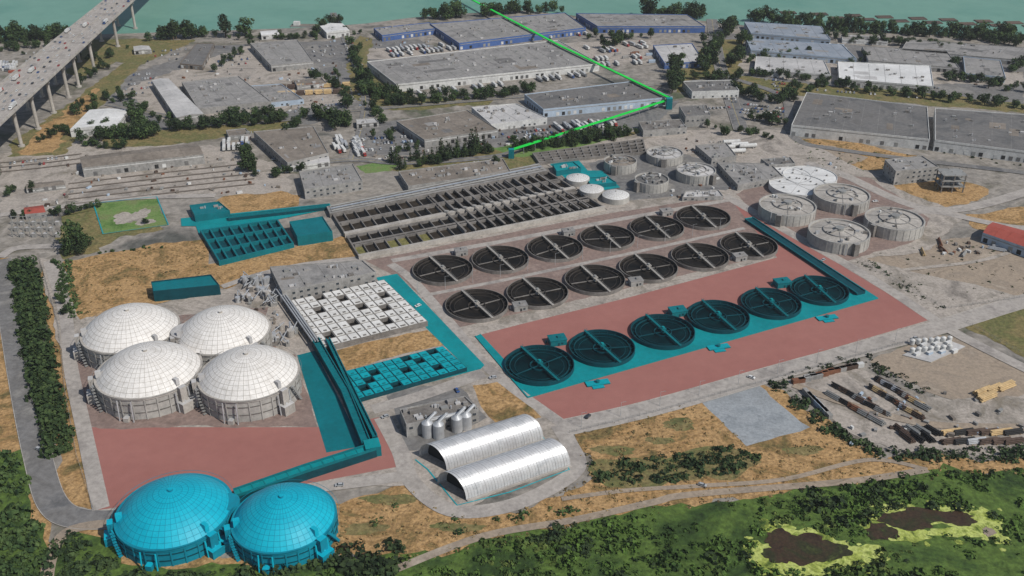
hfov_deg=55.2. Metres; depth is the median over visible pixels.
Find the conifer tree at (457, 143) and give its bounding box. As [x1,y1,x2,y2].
[453,136,461,156]
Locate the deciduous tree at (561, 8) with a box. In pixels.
[559,5,564,11]
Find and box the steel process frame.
[934,168,967,192]
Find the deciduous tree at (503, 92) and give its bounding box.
[499,89,508,96]
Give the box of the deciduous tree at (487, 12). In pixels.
[480,7,489,16]
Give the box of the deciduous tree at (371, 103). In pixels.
[368,98,375,109]
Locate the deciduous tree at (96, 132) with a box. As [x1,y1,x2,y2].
[91,125,105,141]
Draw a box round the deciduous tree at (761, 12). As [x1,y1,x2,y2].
[751,7,765,21]
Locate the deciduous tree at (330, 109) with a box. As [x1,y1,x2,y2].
[320,106,337,117]
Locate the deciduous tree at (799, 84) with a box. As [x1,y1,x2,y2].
[795,81,803,88]
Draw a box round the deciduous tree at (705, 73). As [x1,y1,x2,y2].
[702,70,709,78]
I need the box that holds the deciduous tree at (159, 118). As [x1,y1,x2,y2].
[155,115,162,122]
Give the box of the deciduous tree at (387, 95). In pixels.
[384,93,394,102]
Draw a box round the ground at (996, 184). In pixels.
[0,10,1023,558]
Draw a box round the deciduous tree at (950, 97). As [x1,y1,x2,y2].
[946,91,956,102]
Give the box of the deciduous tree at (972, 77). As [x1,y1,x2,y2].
[968,73,976,82]
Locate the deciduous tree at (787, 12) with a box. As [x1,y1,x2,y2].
[780,10,793,19]
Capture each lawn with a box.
[95,199,166,232]
[356,163,396,172]
[494,136,623,156]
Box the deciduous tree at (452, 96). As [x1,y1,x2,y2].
[448,89,456,100]
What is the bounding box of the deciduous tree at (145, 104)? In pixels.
[140,102,148,110]
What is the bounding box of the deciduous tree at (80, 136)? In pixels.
[74,127,88,142]
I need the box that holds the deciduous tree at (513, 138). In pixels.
[508,135,517,141]
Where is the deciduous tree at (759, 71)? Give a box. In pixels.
[756,66,762,76]
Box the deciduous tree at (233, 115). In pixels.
[229,112,238,125]
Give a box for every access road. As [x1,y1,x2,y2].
[804,161,1023,212]
[910,209,1023,229]
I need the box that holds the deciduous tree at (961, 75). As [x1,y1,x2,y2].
[956,71,968,80]
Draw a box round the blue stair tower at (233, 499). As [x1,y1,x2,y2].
[226,493,239,513]
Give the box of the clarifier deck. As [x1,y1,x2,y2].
[367,198,757,326]
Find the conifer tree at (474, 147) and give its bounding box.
[470,133,480,153]
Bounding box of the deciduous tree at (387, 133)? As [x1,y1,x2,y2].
[382,130,393,135]
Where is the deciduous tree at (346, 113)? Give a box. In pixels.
[339,109,352,123]
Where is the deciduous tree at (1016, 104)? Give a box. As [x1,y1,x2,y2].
[1011,99,1020,107]
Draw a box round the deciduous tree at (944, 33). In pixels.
[940,31,947,37]
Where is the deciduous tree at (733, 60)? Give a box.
[723,54,738,67]
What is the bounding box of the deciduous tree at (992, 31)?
[988,29,999,40]
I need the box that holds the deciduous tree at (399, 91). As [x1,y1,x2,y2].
[396,89,408,98]
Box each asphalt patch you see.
[387,385,486,450]
[588,149,730,200]
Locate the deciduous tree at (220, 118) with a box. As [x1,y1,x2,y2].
[211,114,226,127]
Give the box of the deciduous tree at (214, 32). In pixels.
[210,29,218,36]
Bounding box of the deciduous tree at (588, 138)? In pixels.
[582,132,592,143]
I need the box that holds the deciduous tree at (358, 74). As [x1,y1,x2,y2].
[354,68,364,80]
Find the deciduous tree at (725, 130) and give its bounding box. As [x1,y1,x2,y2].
[720,124,728,134]
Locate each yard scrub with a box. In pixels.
[808,142,907,170]
[881,240,1023,299]
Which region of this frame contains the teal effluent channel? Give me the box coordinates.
[745,217,865,294]
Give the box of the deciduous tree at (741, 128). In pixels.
[737,125,744,131]
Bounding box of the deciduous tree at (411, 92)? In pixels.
[405,87,414,101]
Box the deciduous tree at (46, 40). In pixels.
[43,36,49,45]
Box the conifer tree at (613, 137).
[610,129,616,141]
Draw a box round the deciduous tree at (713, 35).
[710,32,721,38]
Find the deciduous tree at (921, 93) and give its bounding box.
[916,86,929,97]
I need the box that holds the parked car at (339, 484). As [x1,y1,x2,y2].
[335,482,343,486]
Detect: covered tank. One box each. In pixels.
[566,173,589,186]
[579,184,603,198]
[602,189,629,204]
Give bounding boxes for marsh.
[0,449,46,575]
[51,532,343,575]
[334,463,1023,575]
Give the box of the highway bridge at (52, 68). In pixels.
[0,0,137,147]
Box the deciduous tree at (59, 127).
[56,123,63,131]
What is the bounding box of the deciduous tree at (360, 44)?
[356,42,362,51]
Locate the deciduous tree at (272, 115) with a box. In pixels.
[268,112,277,123]
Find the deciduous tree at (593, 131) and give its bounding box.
[586,128,597,140]
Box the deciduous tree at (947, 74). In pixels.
[942,70,952,79]
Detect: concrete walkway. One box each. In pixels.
[391,199,728,261]
[418,227,744,297]
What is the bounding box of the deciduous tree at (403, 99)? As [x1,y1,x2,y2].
[399,95,406,104]
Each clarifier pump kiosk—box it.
[452,246,467,255]
[510,300,527,311]
[560,227,574,235]
[626,276,643,286]
[658,207,673,215]
[730,251,747,261]
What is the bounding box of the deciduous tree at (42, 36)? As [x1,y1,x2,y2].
[35,28,47,40]
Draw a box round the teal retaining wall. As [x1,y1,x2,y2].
[475,297,877,397]
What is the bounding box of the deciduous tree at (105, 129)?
[102,125,109,138]
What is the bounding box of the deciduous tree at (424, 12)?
[419,8,428,18]
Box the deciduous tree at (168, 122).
[163,118,172,129]
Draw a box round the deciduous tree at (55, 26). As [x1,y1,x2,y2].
[51,22,60,36]
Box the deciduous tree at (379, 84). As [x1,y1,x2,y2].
[375,81,384,88]
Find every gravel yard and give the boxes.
[0,139,300,212]
[115,45,352,119]
[367,39,659,64]
[738,48,1023,84]
[777,363,1023,456]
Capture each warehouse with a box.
[367,40,598,91]
[374,22,435,41]
[396,110,497,147]
[430,12,585,49]
[524,81,672,116]
[576,13,704,32]
[744,22,830,42]
[745,38,856,63]
[754,56,830,80]
[790,92,929,149]
[837,61,933,92]
[861,46,959,73]
[901,39,1023,64]
[933,108,1023,162]
[962,56,1005,82]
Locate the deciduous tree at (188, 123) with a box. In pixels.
[184,119,197,128]
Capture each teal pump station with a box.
[189,201,230,221]
[552,161,580,175]
[588,176,615,186]
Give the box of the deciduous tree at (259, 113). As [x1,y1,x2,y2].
[254,110,261,122]
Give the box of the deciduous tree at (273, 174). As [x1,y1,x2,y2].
[270,171,278,177]
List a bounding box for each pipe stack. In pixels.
[825,389,839,400]
[831,381,844,391]
[846,390,860,396]
[850,404,862,414]
[855,396,870,402]
[857,408,873,416]
[861,409,876,420]
[862,400,879,408]
[867,383,882,390]
[869,414,886,425]
[871,385,886,392]
[873,375,889,381]
[873,406,891,416]
[883,382,900,391]
[893,423,910,434]
[898,429,915,442]
[902,404,918,410]
[903,423,920,434]
[904,406,920,415]
[907,396,923,404]
[909,409,925,420]
[909,429,925,443]
[914,400,931,411]
[914,423,930,434]
[920,429,936,442]
[923,424,942,435]
[939,436,962,444]
[940,427,962,435]
[953,436,975,444]
[954,427,973,435]
[966,427,986,435]
[967,436,985,444]
[979,427,998,435]
[979,437,999,444]
[987,245,1006,251]
[990,427,1012,435]
[992,436,1010,444]
[1003,427,1023,435]
[1003,436,1023,444]
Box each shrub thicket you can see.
[53,259,82,317]
[334,536,406,575]
[339,502,580,550]
[586,444,761,485]
[857,260,945,307]
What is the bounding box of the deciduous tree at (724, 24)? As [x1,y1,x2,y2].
[717,17,735,31]
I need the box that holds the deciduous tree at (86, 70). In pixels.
[84,67,92,76]
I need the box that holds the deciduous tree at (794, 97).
[792,93,798,101]
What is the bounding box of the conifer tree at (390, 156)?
[386,146,394,162]
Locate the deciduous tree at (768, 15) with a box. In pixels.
[764,8,779,22]
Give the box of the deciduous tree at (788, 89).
[779,86,791,99]
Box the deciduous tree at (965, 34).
[958,29,970,40]
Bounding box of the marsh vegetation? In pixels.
[325,467,1023,575]
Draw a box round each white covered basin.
[768,173,824,199]
[775,166,810,182]
[782,166,837,185]
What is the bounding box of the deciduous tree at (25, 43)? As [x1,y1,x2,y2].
[20,38,30,47]
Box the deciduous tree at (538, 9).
[535,4,543,12]
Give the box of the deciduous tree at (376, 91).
[373,86,382,96]
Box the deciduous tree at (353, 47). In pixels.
[348,45,358,53]
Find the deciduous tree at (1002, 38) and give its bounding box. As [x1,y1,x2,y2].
[998,31,1012,43]
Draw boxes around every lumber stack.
[287,84,294,88]
[296,90,304,94]
[305,90,313,94]
[314,89,322,94]
[323,89,331,93]
[332,88,340,93]
[972,385,992,395]
[976,390,997,402]
[985,382,1001,391]
[997,379,1015,391]
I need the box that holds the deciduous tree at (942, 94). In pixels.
[937,91,945,98]
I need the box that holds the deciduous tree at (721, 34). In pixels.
[716,30,725,39]
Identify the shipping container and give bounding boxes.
[791,376,805,384]
[802,376,811,381]
[802,387,810,397]
[807,391,815,403]
[810,372,823,379]
[811,395,819,407]
[815,370,828,376]
[816,399,824,411]
[819,403,828,415]
[821,368,834,374]
[822,407,832,419]
[827,366,840,372]
[839,365,852,370]
[845,362,858,369]
[851,361,864,367]
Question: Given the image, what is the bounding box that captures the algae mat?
[742,500,1011,575]
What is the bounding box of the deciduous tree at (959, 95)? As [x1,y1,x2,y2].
[954,92,961,98]
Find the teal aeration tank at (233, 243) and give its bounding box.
[200,219,293,265]
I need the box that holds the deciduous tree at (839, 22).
[832,17,843,28]
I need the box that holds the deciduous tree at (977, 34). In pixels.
[973,25,985,39]
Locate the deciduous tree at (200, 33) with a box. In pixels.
[197,25,206,36]
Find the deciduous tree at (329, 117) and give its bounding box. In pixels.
[325,109,339,120]
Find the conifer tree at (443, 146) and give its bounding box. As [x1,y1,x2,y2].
[438,138,444,154]
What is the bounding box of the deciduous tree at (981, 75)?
[978,72,984,82]
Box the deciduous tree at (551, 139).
[546,135,554,145]
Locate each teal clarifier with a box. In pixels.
[504,344,573,385]
[569,329,634,367]
[630,313,694,349]
[687,298,749,333]
[741,286,801,319]
[789,274,849,305]
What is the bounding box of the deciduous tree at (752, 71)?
[748,67,755,75]
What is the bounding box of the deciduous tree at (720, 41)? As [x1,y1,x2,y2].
[715,38,723,44]
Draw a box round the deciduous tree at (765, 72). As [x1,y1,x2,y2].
[762,69,769,76]
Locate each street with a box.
[0,193,215,216]
[0,244,61,257]
[106,77,727,124]
[329,147,525,164]
[330,13,369,159]
[707,19,747,129]
[732,78,1023,173]
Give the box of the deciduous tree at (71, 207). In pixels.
[65,202,76,212]
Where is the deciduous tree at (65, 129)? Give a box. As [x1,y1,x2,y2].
[63,126,70,134]
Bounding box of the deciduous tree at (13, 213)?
[10,209,16,218]
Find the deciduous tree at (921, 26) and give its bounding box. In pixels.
[913,20,926,34]
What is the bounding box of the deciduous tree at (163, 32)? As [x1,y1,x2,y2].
[158,25,171,39]
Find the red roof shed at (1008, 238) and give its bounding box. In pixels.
[981,222,1023,256]
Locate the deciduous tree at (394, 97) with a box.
[390,93,400,103]
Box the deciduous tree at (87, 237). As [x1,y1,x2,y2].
[76,233,93,246]
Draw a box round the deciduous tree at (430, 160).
[427,154,435,164]
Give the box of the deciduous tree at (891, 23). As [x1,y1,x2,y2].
[887,19,898,32]
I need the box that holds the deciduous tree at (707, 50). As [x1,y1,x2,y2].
[704,46,712,55]
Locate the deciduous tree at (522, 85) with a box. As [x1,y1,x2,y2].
[518,80,526,91]
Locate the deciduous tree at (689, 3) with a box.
[685,0,699,14]
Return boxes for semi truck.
[8,101,16,109]
[12,74,19,80]
[28,66,35,72]
[222,143,225,150]
[331,142,336,149]
[339,145,345,152]
[354,149,359,156]
[548,74,555,80]
[579,70,586,76]
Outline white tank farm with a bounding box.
[903,336,964,362]
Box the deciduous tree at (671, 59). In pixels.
[666,53,682,68]
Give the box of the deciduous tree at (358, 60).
[352,57,361,65]
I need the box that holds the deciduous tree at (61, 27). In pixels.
[55,25,63,35]
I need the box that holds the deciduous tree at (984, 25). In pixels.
[976,20,990,32]
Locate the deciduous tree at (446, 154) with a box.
[443,151,451,160]
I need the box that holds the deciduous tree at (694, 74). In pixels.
[689,69,700,79]
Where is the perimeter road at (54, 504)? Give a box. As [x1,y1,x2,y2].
[0,257,116,529]
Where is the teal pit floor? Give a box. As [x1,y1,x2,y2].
[297,351,359,452]
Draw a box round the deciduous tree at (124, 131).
[118,127,134,138]
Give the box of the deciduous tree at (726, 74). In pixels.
[723,69,728,78]
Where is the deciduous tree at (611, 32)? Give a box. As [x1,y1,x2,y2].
[607,29,614,37]
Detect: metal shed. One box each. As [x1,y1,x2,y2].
[70,108,129,136]
[152,78,203,122]
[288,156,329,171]
[319,23,349,38]
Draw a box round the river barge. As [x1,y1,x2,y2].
[290,21,315,27]
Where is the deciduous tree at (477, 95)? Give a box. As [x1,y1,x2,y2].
[472,90,480,98]
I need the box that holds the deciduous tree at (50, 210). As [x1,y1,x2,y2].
[47,208,55,215]
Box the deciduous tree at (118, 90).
[115,85,123,93]
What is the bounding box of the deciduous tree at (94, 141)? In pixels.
[89,139,98,144]
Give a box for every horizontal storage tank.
[723,139,740,143]
[730,142,747,145]
[732,148,745,153]
[739,143,756,148]
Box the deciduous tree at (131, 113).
[126,108,143,120]
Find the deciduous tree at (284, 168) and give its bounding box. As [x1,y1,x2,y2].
[280,165,286,173]
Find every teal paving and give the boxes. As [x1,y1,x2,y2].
[181,203,329,233]
[377,274,483,382]
[550,161,619,189]
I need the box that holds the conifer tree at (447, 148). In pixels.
[444,141,452,158]
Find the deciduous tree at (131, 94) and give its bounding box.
[125,90,135,98]
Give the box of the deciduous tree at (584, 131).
[580,129,587,140]
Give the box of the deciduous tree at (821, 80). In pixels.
[814,78,823,85]
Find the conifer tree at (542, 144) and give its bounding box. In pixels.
[540,133,545,148]
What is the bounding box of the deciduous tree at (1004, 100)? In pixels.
[998,95,1008,105]
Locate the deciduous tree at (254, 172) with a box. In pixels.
[252,168,258,175]
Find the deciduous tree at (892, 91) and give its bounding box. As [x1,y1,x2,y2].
[889,88,897,95]
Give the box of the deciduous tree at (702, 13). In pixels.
[687,2,706,18]
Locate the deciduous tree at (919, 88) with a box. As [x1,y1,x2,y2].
[912,85,923,95]
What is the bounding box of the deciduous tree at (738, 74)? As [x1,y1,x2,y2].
[734,69,743,78]
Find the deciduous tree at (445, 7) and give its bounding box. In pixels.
[438,2,451,18]
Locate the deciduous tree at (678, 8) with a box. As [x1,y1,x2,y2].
[666,2,683,13]
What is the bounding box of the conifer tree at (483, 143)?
[481,134,487,149]
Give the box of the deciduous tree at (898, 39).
[893,36,903,45]
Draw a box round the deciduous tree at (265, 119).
[262,115,269,124]
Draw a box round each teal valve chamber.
[585,378,609,389]
[707,343,730,352]
[815,314,838,322]
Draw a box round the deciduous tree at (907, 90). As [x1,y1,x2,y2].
[902,86,912,96]
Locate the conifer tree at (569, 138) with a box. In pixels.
[566,130,571,143]
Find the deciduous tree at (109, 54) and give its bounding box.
[104,51,111,57]
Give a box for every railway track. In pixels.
[0,153,80,162]
[0,158,79,167]
[0,162,80,171]
[68,164,236,183]
[68,168,246,188]
[68,178,254,199]
[68,183,254,204]
[69,173,251,193]
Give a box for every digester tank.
[73,303,181,369]
[86,340,203,422]
[104,470,234,571]
[170,305,272,364]
[190,344,301,424]
[220,479,339,574]
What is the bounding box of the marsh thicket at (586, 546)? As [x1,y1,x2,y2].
[335,469,1012,575]
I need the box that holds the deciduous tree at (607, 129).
[605,125,615,137]
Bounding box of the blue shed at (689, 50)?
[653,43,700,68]
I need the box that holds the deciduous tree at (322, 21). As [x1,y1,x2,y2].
[314,17,328,24]
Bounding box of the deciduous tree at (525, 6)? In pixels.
[521,0,530,12]
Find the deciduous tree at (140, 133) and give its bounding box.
[133,127,148,138]
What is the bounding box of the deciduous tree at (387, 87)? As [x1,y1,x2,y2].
[383,83,392,94]
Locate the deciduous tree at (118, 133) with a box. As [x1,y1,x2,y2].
[115,126,125,136]
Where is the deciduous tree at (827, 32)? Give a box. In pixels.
[823,28,831,36]
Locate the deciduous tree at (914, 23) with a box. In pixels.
[910,21,919,27]
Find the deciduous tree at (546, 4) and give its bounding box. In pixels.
[541,1,548,11]
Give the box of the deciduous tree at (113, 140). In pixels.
[110,137,118,148]
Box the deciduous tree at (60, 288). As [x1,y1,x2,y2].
[55,285,62,290]
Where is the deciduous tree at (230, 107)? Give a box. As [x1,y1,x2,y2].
[227,105,239,111]
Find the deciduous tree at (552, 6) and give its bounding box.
[548,0,558,10]
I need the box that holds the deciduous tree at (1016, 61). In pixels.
[1010,57,1019,68]
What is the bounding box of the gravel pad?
[703,386,808,445]
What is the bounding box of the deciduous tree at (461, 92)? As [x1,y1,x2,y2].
[459,88,466,98]
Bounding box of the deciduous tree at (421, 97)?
[418,91,427,104]
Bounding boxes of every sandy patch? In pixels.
[113,208,155,225]
[823,145,867,163]
[983,527,995,536]
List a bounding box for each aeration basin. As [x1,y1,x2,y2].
[332,171,575,234]
[346,191,602,256]
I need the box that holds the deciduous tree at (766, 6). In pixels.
[762,5,768,21]
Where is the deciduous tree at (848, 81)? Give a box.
[844,75,851,86]
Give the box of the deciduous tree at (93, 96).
[88,92,98,100]
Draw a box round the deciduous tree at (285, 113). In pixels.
[278,108,288,119]
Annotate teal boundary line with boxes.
[93,196,168,233]
[415,437,569,504]
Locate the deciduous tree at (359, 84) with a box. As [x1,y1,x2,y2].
[354,79,365,94]
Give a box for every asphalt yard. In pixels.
[106,39,434,129]
[354,101,678,155]
[725,33,1023,108]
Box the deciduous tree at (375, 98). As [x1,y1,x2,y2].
[371,93,379,100]
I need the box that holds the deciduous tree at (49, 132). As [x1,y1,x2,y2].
[44,128,55,137]
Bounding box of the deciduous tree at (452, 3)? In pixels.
[449,0,461,16]
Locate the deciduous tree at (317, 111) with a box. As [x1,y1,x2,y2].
[312,105,324,120]
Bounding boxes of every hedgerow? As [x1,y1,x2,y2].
[5,255,75,459]
[767,379,1023,464]
[775,353,934,394]
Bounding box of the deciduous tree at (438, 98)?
[434,92,442,103]
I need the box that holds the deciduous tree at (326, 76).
[323,73,330,79]
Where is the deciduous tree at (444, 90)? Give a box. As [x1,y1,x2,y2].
[440,84,451,95]
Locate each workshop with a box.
[26,180,65,193]
[133,45,151,54]
[226,128,251,140]
[294,77,326,89]
[356,118,378,127]
[841,35,887,45]
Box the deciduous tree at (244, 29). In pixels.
[233,17,254,34]
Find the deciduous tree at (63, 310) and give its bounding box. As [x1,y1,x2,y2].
[58,307,68,313]
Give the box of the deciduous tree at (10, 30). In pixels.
[5,25,20,42]
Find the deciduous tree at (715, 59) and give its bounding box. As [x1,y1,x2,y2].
[710,57,718,64]
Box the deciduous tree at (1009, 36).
[1004,32,1013,44]
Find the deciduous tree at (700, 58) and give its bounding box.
[695,52,708,64]
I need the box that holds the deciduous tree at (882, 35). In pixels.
[878,32,886,40]
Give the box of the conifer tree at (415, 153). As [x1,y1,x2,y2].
[412,143,420,160]
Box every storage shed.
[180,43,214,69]
[419,414,543,470]
[437,438,571,501]
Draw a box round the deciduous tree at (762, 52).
[760,50,766,56]
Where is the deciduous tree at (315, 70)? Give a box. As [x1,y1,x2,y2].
[312,68,323,76]
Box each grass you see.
[0,258,51,571]
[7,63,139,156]
[17,88,99,154]
[41,271,91,508]
[55,207,162,259]
[63,236,355,318]
[66,38,194,76]
[79,529,261,570]
[102,120,287,148]
[215,191,300,212]
[215,243,355,286]
[330,385,1023,556]
[336,330,442,369]
[344,417,823,534]
[346,36,492,110]
[391,130,638,170]
[473,382,540,421]
[588,446,760,487]
[677,39,1023,112]
[802,139,915,169]
[890,177,988,206]
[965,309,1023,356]
[966,207,1023,230]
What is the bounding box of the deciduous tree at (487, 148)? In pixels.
[483,143,492,153]
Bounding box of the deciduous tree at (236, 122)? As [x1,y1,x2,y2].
[230,117,241,126]
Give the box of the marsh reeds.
[742,496,1011,575]
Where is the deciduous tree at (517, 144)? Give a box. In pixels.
[512,139,519,149]
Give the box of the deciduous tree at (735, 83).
[730,79,742,87]
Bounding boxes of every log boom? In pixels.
[861,18,875,20]
[875,15,893,18]
[891,19,908,22]
[908,17,927,19]
[925,21,942,23]
[938,18,957,21]
[958,22,977,25]
[974,20,993,22]
[1003,21,1023,23]
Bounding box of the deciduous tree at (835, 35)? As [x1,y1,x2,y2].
[832,30,841,40]
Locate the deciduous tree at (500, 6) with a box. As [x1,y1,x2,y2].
[491,3,502,12]
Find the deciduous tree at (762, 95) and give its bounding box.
[758,91,767,101]
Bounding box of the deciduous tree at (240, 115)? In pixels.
[238,113,244,122]
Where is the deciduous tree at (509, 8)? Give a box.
[504,4,514,14]
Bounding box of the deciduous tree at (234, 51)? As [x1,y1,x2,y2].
[231,46,237,57]
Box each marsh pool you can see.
[761,528,852,565]
[865,507,977,539]
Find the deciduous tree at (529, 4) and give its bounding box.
[521,0,531,13]
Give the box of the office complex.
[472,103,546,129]
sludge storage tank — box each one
[757,192,816,226]
[806,217,870,256]
[812,182,870,216]
[863,205,925,241]
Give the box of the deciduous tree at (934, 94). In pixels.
[930,91,939,99]
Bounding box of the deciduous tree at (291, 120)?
[288,116,298,127]
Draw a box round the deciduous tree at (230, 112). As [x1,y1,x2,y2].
[226,107,238,117]
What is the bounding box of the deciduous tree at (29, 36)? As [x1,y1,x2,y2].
[25,30,33,39]
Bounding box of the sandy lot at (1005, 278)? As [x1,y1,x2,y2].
[867,236,1023,294]
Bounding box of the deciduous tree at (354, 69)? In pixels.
[350,65,360,73]
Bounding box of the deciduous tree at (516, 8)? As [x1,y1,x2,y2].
[510,0,521,12]
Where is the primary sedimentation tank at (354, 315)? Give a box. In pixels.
[285,280,427,348]
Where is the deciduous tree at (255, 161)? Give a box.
[247,157,257,169]
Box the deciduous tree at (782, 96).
[779,93,785,102]
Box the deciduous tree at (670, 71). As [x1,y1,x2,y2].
[666,68,676,78]
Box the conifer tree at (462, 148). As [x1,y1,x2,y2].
[461,140,468,156]
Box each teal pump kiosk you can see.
[545,333,567,346]
[666,305,687,316]
[771,277,791,288]
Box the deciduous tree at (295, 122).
[291,119,298,127]
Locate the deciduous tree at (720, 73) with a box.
[717,68,725,78]
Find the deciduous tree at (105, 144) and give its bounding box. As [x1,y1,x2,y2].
[102,140,108,148]
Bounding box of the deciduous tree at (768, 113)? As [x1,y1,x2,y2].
[762,109,773,123]
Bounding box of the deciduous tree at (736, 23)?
[727,16,738,28]
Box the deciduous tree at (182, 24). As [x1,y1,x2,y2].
[179,19,188,29]
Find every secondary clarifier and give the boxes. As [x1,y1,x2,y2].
[412,254,472,285]
[445,289,507,322]
[472,244,528,273]
[506,276,568,309]
[527,234,582,262]
[564,264,624,295]
[580,225,634,251]
[619,253,677,283]
[630,214,683,240]
[671,242,728,271]
[676,204,730,230]
[720,232,777,259]
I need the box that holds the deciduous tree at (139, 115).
[135,109,149,125]
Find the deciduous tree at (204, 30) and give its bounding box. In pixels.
[199,27,208,36]
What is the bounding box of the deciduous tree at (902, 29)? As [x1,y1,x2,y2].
[900,23,909,33]
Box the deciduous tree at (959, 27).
[951,23,963,34]
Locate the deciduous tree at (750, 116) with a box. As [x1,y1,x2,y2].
[747,109,755,119]
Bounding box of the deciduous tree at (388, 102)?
[384,97,390,104]
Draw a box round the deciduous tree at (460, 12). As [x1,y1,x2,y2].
[452,3,467,17]
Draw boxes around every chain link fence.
[40,261,93,508]
[569,334,925,432]
[858,259,1019,307]
[967,321,1022,353]
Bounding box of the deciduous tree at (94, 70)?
[91,66,98,74]
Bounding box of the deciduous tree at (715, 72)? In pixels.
[710,70,718,77]
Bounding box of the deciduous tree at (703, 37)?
[699,32,709,40]
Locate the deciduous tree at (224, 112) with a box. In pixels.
[217,111,229,123]
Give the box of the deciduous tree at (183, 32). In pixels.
[179,27,189,38]
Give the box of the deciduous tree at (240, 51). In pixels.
[237,47,244,54]
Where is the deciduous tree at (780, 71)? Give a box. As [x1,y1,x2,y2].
[776,67,784,75]
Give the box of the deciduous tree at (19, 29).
[11,23,27,35]
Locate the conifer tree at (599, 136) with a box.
[595,131,601,141]
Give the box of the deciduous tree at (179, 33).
[167,21,180,38]
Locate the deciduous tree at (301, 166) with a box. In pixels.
[295,162,305,170]
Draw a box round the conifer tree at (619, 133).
[617,126,622,137]
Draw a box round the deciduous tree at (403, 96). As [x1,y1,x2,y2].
[397,93,407,104]
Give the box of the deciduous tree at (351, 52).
[347,50,356,58]
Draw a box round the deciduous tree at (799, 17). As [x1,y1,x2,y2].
[795,15,802,22]
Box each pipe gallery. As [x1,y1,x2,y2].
[228,203,329,220]
[311,337,369,445]
[325,337,377,438]
[327,163,546,217]
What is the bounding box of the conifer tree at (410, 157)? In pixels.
[408,150,412,161]
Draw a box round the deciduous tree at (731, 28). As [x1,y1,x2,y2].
[724,25,734,34]
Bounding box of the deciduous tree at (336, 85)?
[334,81,339,87]
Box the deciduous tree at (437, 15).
[433,11,439,18]
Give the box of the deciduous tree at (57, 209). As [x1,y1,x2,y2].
[54,205,62,215]
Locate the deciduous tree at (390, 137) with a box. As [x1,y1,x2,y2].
[387,134,394,140]
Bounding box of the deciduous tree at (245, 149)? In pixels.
[238,142,250,156]
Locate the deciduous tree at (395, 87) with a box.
[390,84,398,92]
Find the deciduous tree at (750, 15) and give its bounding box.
[746,9,757,21]
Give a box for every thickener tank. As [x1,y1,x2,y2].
[603,153,636,175]
[633,171,668,193]
[646,145,683,167]
[675,161,715,185]
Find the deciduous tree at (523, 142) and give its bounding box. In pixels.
[519,137,527,148]
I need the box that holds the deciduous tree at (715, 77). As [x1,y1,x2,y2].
[711,74,720,79]
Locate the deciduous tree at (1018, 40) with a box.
[1011,34,1023,46]
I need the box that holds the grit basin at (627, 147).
[532,139,645,164]
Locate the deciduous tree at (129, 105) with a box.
[122,99,145,113]
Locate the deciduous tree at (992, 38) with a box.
[987,33,997,42]
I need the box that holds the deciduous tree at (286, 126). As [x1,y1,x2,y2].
[280,123,290,129]
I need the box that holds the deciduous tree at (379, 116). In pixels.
[375,112,385,121]
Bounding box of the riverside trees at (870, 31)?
[782,19,998,38]
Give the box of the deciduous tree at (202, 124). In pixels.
[198,114,209,129]
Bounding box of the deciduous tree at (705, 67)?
[699,61,711,72]
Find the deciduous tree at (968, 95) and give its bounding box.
[964,93,973,98]
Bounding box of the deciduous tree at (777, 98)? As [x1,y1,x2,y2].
[772,93,783,103]
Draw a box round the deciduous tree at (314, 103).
[309,102,323,118]
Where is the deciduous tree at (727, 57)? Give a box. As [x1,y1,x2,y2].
[726,54,731,66]
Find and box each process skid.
[235,289,259,302]
[240,271,262,285]
[243,276,270,291]
[258,284,276,299]
[263,290,282,306]
[271,330,289,346]
[272,321,297,337]
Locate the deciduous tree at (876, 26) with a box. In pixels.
[868,22,880,32]
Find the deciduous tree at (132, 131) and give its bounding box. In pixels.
[126,120,139,138]
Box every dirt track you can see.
[41,519,113,575]
[398,468,929,571]
[561,458,927,500]
[792,383,1020,428]
[867,251,1011,274]
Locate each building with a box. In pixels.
[151,274,220,301]
[182,76,271,113]
[250,39,313,71]
[252,84,303,106]
[253,126,328,166]
[260,30,279,39]
[270,260,376,299]
[289,216,332,245]
[299,163,362,199]
[398,158,510,189]
[400,396,478,436]
[638,119,686,136]
[678,104,709,126]
[682,80,738,98]
[682,189,723,200]
[882,155,938,184]
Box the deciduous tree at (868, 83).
[864,80,871,88]
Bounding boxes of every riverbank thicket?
[0,449,51,575]
[38,529,400,575]
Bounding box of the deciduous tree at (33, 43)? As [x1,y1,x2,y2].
[30,39,36,48]
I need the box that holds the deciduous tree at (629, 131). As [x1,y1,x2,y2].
[625,126,631,135]
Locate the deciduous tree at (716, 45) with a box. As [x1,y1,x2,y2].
[710,42,720,51]
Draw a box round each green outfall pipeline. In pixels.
[472,0,672,109]
[509,99,665,158]
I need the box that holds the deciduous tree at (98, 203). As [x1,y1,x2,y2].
[94,198,101,206]
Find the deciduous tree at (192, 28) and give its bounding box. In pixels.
[185,20,197,38]
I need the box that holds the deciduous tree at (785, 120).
[782,117,788,123]
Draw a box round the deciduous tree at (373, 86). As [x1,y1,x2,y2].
[369,84,378,91]
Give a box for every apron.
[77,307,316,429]
[92,417,395,509]
[477,217,876,395]
[481,205,926,418]
[736,176,929,260]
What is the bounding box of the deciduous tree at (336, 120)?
[328,110,342,130]
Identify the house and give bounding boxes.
[24,205,46,219]
[695,142,736,163]
[716,162,783,190]
[760,157,794,166]
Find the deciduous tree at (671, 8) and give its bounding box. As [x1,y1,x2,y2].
[667,3,675,13]
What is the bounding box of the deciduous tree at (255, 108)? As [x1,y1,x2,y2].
[250,106,258,116]
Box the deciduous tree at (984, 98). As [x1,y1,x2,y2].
[979,93,990,104]
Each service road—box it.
[43,261,109,510]
[220,256,365,287]
[313,470,413,490]
[370,370,486,413]
[374,415,586,517]
[387,263,564,424]
[562,294,1023,434]
[723,195,1023,371]

